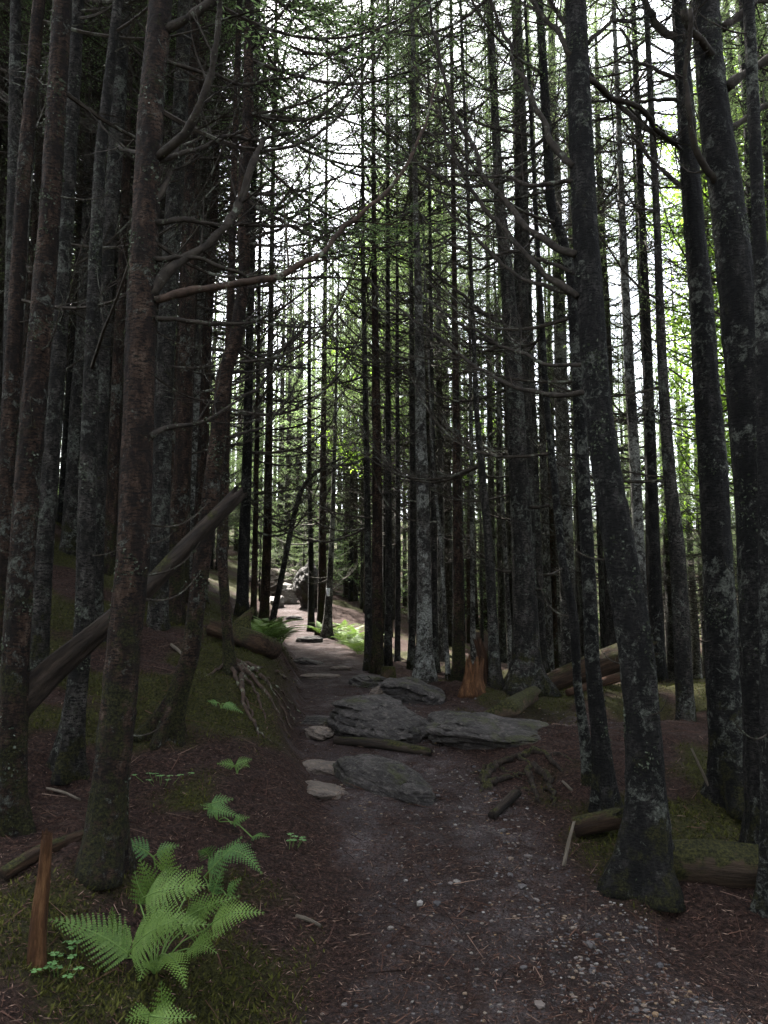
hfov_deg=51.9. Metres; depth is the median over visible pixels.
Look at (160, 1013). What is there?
fern
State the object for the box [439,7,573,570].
spruce tree
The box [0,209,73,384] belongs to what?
spruce tree
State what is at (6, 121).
spruce tree
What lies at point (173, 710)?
spruce tree
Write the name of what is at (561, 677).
mossy log
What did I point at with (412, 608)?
spruce tree
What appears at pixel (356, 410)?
spruce tree
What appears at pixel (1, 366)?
spruce tree
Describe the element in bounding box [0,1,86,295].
spruce tree
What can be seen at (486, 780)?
root mass
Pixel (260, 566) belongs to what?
fir sapling
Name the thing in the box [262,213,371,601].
spruce tree
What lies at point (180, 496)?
spruce tree
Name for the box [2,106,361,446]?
spruce tree
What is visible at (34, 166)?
spruce tree
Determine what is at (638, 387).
spruce tree
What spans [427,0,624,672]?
spruce tree
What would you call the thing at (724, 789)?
spruce tree
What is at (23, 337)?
spruce tree
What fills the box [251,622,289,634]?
fern
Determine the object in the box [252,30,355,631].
spruce tree
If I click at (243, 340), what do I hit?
spruce tree
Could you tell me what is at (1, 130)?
spruce tree
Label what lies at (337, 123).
sky
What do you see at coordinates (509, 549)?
spruce tree
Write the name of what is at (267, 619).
fern
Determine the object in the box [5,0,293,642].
spruce tree
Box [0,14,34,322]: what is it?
spruce tree
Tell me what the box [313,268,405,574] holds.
spruce tree
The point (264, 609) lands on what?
spruce tree
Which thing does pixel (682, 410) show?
spruce tree
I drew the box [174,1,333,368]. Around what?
spruce tree
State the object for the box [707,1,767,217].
spruce tree
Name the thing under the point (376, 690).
rock
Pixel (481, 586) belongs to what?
spruce tree
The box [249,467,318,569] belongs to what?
fir sapling
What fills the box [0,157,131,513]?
spruce tree
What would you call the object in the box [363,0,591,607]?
spruce tree
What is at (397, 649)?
spruce tree
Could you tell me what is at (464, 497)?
spruce tree
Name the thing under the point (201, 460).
spruce tree
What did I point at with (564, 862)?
stick
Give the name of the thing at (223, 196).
spruce tree
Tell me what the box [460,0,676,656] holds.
spruce tree
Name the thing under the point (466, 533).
spruce tree
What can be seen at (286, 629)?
fern
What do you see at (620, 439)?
spruce tree
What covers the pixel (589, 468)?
spruce tree
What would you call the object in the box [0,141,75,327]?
spruce tree
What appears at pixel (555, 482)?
spruce tree
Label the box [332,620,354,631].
fern
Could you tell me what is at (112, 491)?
spruce tree
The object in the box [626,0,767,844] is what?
spruce tree
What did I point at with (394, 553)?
spruce tree
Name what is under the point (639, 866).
spruce tree
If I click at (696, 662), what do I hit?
spruce tree
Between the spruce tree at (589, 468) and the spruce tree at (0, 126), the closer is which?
the spruce tree at (0, 126)
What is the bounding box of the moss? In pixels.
[0,521,751,1023]
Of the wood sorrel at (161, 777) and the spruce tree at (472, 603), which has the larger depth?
the spruce tree at (472, 603)
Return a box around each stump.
[232,607,256,644]
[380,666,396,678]
[457,654,485,697]
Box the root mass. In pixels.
[470,720,572,805]
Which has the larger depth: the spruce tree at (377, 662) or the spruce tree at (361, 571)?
the spruce tree at (361, 571)
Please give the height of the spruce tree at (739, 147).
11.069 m
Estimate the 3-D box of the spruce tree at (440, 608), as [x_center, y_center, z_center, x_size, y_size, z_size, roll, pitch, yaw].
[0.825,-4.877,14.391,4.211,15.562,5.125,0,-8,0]
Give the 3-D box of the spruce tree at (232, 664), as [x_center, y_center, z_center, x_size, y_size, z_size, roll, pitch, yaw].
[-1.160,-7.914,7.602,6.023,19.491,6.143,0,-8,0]
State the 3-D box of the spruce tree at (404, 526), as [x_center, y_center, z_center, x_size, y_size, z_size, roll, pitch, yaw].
[0.636,-4.060,16.484,5.503,14.135,5.840,0,-8,0]
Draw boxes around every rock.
[270,596,284,607]
[286,615,303,619]
[293,657,323,664]
[296,635,323,642]
[299,673,341,678]
[300,715,329,724]
[302,759,335,774]
[305,726,333,740]
[305,780,347,798]
[329,666,351,670]
[332,754,431,797]
[347,674,385,688]
[369,685,384,694]
[395,783,435,806]
[407,726,421,743]
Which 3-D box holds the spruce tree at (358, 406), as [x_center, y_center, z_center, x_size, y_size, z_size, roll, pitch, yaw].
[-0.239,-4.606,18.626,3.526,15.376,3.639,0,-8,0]
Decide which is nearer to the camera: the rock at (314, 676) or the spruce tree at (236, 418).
the rock at (314, 676)
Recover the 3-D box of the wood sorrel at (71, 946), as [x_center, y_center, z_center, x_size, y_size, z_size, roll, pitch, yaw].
[-1.207,1.681,3.040,0.100,0.067,0.091,0,-8,0]
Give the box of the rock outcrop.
[249,567,296,595]
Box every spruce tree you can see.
[0,0,140,379]
[0,0,143,353]
[0,0,208,385]
[0,0,224,556]
[0,0,227,836]
[0,0,238,671]
[0,0,259,669]
[0,0,275,575]
[0,0,306,440]
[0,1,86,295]
[0,1,116,439]
[0,1,134,392]
[0,1,199,429]
[0,2,41,190]
[0,2,140,400]
[0,7,38,319]
[0,11,119,425]
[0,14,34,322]
[0,15,29,354]
[0,20,42,309]
[0,77,82,339]
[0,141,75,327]
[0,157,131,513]
[0,168,77,512]
[0,192,32,327]
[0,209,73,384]
[0,214,5,347]
[1,1,137,371]
[2,8,228,482]
[2,26,136,523]
[2,38,286,359]
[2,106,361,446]
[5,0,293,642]
[6,0,319,573]
[41,0,338,625]
[45,0,193,784]
[66,27,384,476]
[67,140,177,527]
[70,12,356,489]
[74,0,463,890]
[77,0,353,608]
[80,23,242,434]
[82,0,300,603]
[87,30,243,424]
[93,0,497,750]
[94,0,318,630]
[102,0,317,483]
[121,169,300,430]
[136,0,420,621]
[168,0,296,604]
[173,0,431,616]
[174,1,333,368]
[197,0,445,742]
[199,2,330,439]
[209,342,241,518]
[210,466,263,569]
[212,316,263,558]
[214,390,262,537]
[214,427,276,569]
[222,12,371,620]
[229,0,493,670]
[239,1,370,635]
[252,0,476,674]
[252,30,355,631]
[261,218,369,639]
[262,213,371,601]
[263,155,407,609]
[270,457,346,635]
[277,208,407,612]
[280,19,511,587]
[290,0,480,669]
[297,0,527,683]
[299,62,450,642]
[302,0,476,661]
[304,0,471,665]
[305,62,457,636]
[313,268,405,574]
[315,0,534,661]
[316,0,555,689]
[317,0,653,785]
[326,6,513,556]
[327,115,408,561]
[329,0,509,672]
[337,0,623,815]
[343,0,545,681]
[351,0,701,912]
[351,189,409,621]
[356,0,593,696]
[361,208,452,622]
[362,239,407,619]
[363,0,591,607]
[367,218,475,679]
[369,0,499,571]
[379,7,510,663]
[392,127,503,642]
[394,51,492,645]
[400,3,568,584]
[400,451,452,568]
[407,364,484,595]
[407,373,483,571]
[423,50,552,667]
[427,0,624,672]
[436,96,590,623]
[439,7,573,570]
[445,148,554,663]
[451,0,616,665]
[451,375,495,643]
[452,422,495,629]
[452,424,497,641]
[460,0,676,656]
[460,2,625,670]
[463,342,541,610]
[464,407,505,605]
[464,411,503,584]
[474,401,540,547]
[477,472,505,590]
[478,182,593,668]
[484,0,689,648]
[488,0,740,721]
[492,3,684,646]
[495,0,741,613]
[501,0,690,576]
[531,0,732,682]
[537,135,681,532]
[537,317,596,666]
[538,305,644,573]
[540,0,703,580]
[553,0,743,819]
[557,0,726,610]
[557,325,665,581]
[569,413,598,637]
[573,340,644,602]
[575,307,662,587]
[591,352,664,594]
[593,290,701,680]
[597,370,642,598]
[604,0,767,408]
[614,0,767,559]
[617,0,767,436]
[626,0,739,478]
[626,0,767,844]
[626,100,737,611]
[626,258,702,622]
[626,337,689,565]
[630,412,696,625]
[635,0,767,561]
[642,358,686,593]
[642,408,700,661]
[643,301,738,638]
[644,395,697,592]
[650,1,767,520]
[658,382,736,679]
[661,403,737,678]
[672,1,767,211]
[673,4,767,592]
[674,391,697,650]
[681,89,763,577]
[681,409,737,616]
[683,334,737,599]
[689,0,767,918]
[696,477,738,635]
[698,428,738,626]
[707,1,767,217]
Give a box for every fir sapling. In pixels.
[236,495,281,600]
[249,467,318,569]
[276,498,336,592]
[277,473,364,588]
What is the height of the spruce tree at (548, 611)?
13.722 m
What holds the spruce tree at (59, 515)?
on the ground
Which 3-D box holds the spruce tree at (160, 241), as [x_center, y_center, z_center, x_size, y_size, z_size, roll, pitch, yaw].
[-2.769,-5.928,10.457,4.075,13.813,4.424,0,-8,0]
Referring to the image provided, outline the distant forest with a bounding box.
[58,225,738,657]
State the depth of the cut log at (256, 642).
6.68 m
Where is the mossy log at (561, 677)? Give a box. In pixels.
[547,641,659,689]
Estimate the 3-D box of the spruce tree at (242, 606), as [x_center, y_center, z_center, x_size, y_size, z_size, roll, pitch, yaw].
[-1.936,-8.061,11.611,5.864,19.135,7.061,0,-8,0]
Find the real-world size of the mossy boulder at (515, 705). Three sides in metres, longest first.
1.462 x 0.351 x 0.233 m
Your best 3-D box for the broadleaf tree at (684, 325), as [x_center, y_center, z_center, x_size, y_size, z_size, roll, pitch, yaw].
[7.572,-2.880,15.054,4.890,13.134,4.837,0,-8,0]
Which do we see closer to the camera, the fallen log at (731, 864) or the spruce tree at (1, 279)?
the fallen log at (731, 864)
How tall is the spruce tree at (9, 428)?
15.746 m
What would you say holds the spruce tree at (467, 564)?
on the ground
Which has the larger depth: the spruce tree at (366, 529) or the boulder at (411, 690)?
the spruce tree at (366, 529)
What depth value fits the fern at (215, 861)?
3.65 m
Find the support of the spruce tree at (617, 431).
on the ground
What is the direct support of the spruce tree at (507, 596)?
on the ground
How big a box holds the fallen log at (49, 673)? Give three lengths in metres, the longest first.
2.316 x 0.387 x 0.261 m
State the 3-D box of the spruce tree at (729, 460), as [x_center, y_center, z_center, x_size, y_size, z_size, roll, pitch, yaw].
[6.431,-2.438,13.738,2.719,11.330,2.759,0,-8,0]
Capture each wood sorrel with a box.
[30,951,83,984]
[62,940,80,958]
[132,772,193,785]
[286,833,305,849]
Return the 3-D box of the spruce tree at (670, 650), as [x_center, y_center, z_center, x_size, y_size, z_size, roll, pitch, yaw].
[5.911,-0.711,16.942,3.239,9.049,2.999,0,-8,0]
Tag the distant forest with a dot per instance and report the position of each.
(342, 561)
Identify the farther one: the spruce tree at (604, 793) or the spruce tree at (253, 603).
the spruce tree at (253, 603)
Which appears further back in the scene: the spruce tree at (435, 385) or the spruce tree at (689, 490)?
the spruce tree at (689, 490)
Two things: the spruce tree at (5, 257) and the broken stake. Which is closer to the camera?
the broken stake
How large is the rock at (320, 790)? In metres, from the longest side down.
0.378 x 0.334 x 0.106 m
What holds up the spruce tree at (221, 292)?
on the ground
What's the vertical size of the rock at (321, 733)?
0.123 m
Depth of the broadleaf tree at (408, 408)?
23.46 m
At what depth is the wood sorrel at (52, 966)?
2.88 m
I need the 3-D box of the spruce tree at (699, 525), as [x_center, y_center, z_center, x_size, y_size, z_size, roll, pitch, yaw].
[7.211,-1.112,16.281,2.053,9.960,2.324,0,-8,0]
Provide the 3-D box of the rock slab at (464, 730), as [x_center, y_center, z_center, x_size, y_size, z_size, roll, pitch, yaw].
[0.816,1.697,5.914,1.032,0.272,0.531,6,9,9]
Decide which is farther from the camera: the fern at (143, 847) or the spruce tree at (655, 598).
the spruce tree at (655, 598)
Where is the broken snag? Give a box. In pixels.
[473,636,487,685]
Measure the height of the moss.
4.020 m
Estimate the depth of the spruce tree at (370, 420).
24.20 m
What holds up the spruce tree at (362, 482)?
on the ground
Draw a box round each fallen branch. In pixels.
[0,829,83,880]
[488,789,521,818]
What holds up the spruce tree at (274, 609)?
on the ground
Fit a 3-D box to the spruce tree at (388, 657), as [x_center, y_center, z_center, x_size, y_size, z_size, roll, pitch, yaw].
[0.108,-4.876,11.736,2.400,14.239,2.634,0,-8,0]
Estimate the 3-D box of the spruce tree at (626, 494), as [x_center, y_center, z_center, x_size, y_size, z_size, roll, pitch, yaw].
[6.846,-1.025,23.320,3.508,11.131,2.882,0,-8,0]
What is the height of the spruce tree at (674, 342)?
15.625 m
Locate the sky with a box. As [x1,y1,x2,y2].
[60,0,767,526]
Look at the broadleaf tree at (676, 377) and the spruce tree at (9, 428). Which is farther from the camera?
the broadleaf tree at (676, 377)
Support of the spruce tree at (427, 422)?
on the ground
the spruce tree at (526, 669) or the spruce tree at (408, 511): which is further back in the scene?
the spruce tree at (408, 511)
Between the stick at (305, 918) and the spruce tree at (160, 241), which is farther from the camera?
the spruce tree at (160, 241)
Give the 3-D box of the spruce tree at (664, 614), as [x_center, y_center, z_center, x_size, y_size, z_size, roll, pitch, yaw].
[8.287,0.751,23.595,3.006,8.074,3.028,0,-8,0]
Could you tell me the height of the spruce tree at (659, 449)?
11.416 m
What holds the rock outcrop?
on the ground
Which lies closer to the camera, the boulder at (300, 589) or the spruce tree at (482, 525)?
the boulder at (300, 589)
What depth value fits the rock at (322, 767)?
5.45 m
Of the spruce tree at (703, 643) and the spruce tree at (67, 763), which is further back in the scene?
the spruce tree at (703, 643)
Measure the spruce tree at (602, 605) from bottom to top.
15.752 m
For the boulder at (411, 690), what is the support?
on the ground
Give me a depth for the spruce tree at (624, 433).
29.97 m
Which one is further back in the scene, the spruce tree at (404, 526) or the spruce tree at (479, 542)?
the spruce tree at (479, 542)
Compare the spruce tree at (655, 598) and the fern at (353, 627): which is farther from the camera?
the fern at (353, 627)
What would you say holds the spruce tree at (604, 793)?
on the ground
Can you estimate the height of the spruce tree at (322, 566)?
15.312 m
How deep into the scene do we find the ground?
3.99 m
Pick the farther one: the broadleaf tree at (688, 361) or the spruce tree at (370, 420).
the spruce tree at (370, 420)
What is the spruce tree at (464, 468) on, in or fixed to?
on the ground
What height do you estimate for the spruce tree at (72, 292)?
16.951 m
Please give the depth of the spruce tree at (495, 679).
8.27 m
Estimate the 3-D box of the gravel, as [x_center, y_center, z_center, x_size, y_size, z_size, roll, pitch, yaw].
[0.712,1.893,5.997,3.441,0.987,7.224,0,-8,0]
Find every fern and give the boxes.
[48,844,262,988]
[125,983,196,1023]
[131,836,178,868]
[198,838,261,897]
[201,793,268,840]
[207,699,240,712]
[217,756,251,773]
[251,616,282,631]
[251,619,297,636]
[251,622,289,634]
[253,618,308,639]
[254,616,308,627]
[260,621,303,643]
[303,621,346,632]
[331,632,361,641]
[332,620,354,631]
[333,622,349,634]
[333,629,350,638]
[335,637,363,646]
[336,635,363,653]
[338,628,363,638]
[342,625,364,631]
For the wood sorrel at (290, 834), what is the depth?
4.22 m
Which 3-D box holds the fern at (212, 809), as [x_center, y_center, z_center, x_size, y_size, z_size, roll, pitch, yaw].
[-0.783,1.619,4.173,0.395,0.205,0.237,0,-8,0]
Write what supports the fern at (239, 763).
on the ground
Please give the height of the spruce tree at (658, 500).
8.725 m
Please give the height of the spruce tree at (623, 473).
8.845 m
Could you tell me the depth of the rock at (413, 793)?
4.87 m
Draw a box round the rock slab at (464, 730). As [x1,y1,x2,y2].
[425,710,548,749]
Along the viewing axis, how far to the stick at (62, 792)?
4.37 m
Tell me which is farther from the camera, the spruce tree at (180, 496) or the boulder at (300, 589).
the boulder at (300, 589)
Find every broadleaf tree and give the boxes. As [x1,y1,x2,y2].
[295,175,460,619]
[341,190,495,510]
[621,109,745,539]
[640,109,767,500]
[656,53,767,460]
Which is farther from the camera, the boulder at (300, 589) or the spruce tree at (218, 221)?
the boulder at (300, 589)
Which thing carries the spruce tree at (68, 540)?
on the ground
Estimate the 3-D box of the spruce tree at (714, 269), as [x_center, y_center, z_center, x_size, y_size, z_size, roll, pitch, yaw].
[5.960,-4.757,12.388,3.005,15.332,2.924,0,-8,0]
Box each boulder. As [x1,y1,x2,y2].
[281,582,297,603]
[293,563,317,607]
[326,694,429,742]
[378,677,445,704]
[484,686,540,717]
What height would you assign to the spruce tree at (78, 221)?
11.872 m
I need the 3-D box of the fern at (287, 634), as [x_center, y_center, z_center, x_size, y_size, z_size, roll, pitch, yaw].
[-1.301,1.502,9.839,0.814,0.278,0.941,-3,-9,22]
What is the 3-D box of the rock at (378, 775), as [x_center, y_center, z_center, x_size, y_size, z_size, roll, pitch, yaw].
[0.030,1.788,5.215,0.880,0.278,0.469,12,5,33]
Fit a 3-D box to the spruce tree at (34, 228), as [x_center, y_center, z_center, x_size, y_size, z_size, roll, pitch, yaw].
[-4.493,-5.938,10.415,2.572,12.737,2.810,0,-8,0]
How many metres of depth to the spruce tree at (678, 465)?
18.68 m
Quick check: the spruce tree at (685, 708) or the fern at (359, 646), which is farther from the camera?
the fern at (359, 646)
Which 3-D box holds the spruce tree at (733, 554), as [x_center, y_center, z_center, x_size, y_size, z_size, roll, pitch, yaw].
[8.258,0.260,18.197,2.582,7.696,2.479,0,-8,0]
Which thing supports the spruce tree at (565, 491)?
on the ground
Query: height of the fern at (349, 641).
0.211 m
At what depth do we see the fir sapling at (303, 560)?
22.82 m
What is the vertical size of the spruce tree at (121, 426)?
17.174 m
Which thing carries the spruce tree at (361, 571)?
on the ground
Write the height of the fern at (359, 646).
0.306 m
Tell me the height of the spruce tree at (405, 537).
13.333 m
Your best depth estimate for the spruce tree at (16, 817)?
4.10 m
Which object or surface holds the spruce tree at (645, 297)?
on the ground
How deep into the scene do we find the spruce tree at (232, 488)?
28.21 m
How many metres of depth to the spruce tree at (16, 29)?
6.64 m
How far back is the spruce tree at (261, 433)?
14.30 m
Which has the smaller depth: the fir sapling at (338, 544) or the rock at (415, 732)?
the rock at (415, 732)
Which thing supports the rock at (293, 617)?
on the ground
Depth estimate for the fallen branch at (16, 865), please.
3.51 m
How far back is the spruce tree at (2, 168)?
13.57 m
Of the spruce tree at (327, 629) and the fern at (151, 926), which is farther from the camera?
the spruce tree at (327, 629)
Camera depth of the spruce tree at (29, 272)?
8.40 m
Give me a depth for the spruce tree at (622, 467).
16.42 m
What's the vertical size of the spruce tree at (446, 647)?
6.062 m
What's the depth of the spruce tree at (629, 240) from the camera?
12.61 m
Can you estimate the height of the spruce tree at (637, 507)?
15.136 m
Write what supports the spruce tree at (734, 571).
on the ground
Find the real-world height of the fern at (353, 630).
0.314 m
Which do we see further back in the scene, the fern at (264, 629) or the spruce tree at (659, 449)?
the spruce tree at (659, 449)
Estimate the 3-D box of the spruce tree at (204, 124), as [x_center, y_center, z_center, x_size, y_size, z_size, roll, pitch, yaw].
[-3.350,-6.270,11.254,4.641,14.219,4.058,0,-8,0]
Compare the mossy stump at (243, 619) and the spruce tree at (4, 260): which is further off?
the spruce tree at (4, 260)
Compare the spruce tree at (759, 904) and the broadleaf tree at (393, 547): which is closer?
the spruce tree at (759, 904)
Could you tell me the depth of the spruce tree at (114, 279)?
11.76 m
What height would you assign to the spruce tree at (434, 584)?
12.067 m
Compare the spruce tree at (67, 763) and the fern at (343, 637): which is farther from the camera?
the fern at (343, 637)
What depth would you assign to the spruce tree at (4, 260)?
11.62 m
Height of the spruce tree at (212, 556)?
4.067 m
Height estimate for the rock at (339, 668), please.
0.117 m
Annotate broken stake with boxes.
[27,828,52,971]
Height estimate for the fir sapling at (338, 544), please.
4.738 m
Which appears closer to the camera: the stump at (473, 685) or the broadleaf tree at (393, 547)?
the stump at (473, 685)
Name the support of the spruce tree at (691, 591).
on the ground
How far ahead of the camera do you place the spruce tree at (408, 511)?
24.55 m
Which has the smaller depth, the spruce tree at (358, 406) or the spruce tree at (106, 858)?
the spruce tree at (106, 858)
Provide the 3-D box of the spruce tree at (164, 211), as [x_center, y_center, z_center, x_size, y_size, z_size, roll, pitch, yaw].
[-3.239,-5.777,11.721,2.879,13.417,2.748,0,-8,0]
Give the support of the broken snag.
on the ground
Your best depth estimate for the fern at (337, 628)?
16.92 m
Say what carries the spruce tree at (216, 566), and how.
on the ground
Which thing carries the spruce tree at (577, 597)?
on the ground
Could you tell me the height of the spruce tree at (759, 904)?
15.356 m
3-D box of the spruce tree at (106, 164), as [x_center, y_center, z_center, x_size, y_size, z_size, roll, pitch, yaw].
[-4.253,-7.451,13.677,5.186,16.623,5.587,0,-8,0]
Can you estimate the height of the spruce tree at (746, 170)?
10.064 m
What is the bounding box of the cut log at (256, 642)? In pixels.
[206,619,281,659]
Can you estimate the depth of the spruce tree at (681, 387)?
11.88 m
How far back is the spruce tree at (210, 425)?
30.52 m
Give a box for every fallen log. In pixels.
[28,486,247,716]
[673,839,758,887]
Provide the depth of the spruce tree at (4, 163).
10.69 m
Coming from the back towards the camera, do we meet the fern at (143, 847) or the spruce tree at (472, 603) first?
the spruce tree at (472, 603)
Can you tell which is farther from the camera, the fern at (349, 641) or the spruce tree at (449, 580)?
the spruce tree at (449, 580)
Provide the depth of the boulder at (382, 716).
6.12 m
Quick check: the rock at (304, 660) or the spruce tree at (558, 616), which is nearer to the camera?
the rock at (304, 660)
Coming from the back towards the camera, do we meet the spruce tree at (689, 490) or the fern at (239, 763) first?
the spruce tree at (689, 490)
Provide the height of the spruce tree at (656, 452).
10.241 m
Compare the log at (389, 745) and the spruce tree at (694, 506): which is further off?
the spruce tree at (694, 506)
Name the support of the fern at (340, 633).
on the ground
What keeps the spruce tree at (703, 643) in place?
on the ground
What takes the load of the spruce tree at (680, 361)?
on the ground
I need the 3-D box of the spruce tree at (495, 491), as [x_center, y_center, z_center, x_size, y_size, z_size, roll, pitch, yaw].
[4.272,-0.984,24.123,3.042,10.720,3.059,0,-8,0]
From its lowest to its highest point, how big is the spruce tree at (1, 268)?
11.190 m
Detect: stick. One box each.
[46,787,80,800]
[170,643,180,653]
[295,914,321,926]
[562,780,572,790]
[562,821,575,865]
[690,748,708,785]
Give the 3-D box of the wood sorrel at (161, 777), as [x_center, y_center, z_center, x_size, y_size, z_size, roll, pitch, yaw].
[-1.291,1.536,4.526,0.362,0.066,0.248,0,-8,0]
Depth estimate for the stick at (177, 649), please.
6.38 m
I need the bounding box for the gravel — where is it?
[284,682,762,1023]
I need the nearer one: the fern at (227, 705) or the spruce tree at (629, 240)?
the fern at (227, 705)
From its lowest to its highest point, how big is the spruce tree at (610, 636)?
10.861 m
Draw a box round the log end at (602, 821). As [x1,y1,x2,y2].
[571,807,623,836]
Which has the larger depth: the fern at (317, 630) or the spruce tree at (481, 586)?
the spruce tree at (481, 586)
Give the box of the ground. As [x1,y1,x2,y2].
[0,509,767,1023]
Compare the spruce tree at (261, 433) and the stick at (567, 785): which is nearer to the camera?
the stick at (567, 785)
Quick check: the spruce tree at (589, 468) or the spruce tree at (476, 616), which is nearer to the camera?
the spruce tree at (589, 468)
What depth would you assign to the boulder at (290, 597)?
22.66 m
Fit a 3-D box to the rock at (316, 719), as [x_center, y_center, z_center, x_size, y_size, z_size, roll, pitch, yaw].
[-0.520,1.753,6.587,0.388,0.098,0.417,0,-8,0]
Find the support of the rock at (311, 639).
on the ground
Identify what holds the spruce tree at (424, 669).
on the ground
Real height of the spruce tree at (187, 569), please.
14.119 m
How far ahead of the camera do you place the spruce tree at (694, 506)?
25.01 m
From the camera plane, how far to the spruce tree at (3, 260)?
13.57 m
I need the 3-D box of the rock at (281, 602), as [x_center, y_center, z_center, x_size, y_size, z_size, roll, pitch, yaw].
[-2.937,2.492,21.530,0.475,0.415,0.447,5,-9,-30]
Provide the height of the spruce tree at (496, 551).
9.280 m
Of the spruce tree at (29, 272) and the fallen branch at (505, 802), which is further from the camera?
the spruce tree at (29, 272)
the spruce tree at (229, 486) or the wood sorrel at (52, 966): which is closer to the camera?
the wood sorrel at (52, 966)
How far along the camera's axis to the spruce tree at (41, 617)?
5.77 m
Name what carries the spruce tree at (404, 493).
on the ground
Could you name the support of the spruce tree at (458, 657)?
on the ground
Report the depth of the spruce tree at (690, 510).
13.68 m
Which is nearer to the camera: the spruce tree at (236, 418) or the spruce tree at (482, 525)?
the spruce tree at (236, 418)
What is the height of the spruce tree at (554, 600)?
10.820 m
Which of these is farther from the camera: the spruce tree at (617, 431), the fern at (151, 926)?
the spruce tree at (617, 431)
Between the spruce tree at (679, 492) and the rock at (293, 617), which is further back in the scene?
the spruce tree at (679, 492)
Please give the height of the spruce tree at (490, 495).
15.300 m
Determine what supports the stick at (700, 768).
on the ground
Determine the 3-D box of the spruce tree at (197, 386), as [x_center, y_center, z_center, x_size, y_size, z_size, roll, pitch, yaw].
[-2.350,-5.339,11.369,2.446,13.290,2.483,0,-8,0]
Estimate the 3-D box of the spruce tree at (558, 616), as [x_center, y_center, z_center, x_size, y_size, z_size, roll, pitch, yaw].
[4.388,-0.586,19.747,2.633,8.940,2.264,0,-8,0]
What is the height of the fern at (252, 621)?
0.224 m
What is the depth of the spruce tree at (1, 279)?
16.82 m
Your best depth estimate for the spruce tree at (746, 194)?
8.46 m
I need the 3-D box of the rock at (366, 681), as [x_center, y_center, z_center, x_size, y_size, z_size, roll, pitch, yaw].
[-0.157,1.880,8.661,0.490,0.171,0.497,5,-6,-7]
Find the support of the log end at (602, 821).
on the ground
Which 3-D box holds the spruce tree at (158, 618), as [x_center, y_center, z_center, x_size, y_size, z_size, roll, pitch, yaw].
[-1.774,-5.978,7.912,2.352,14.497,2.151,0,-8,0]
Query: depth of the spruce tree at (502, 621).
18.73 m
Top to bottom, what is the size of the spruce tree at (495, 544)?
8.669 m

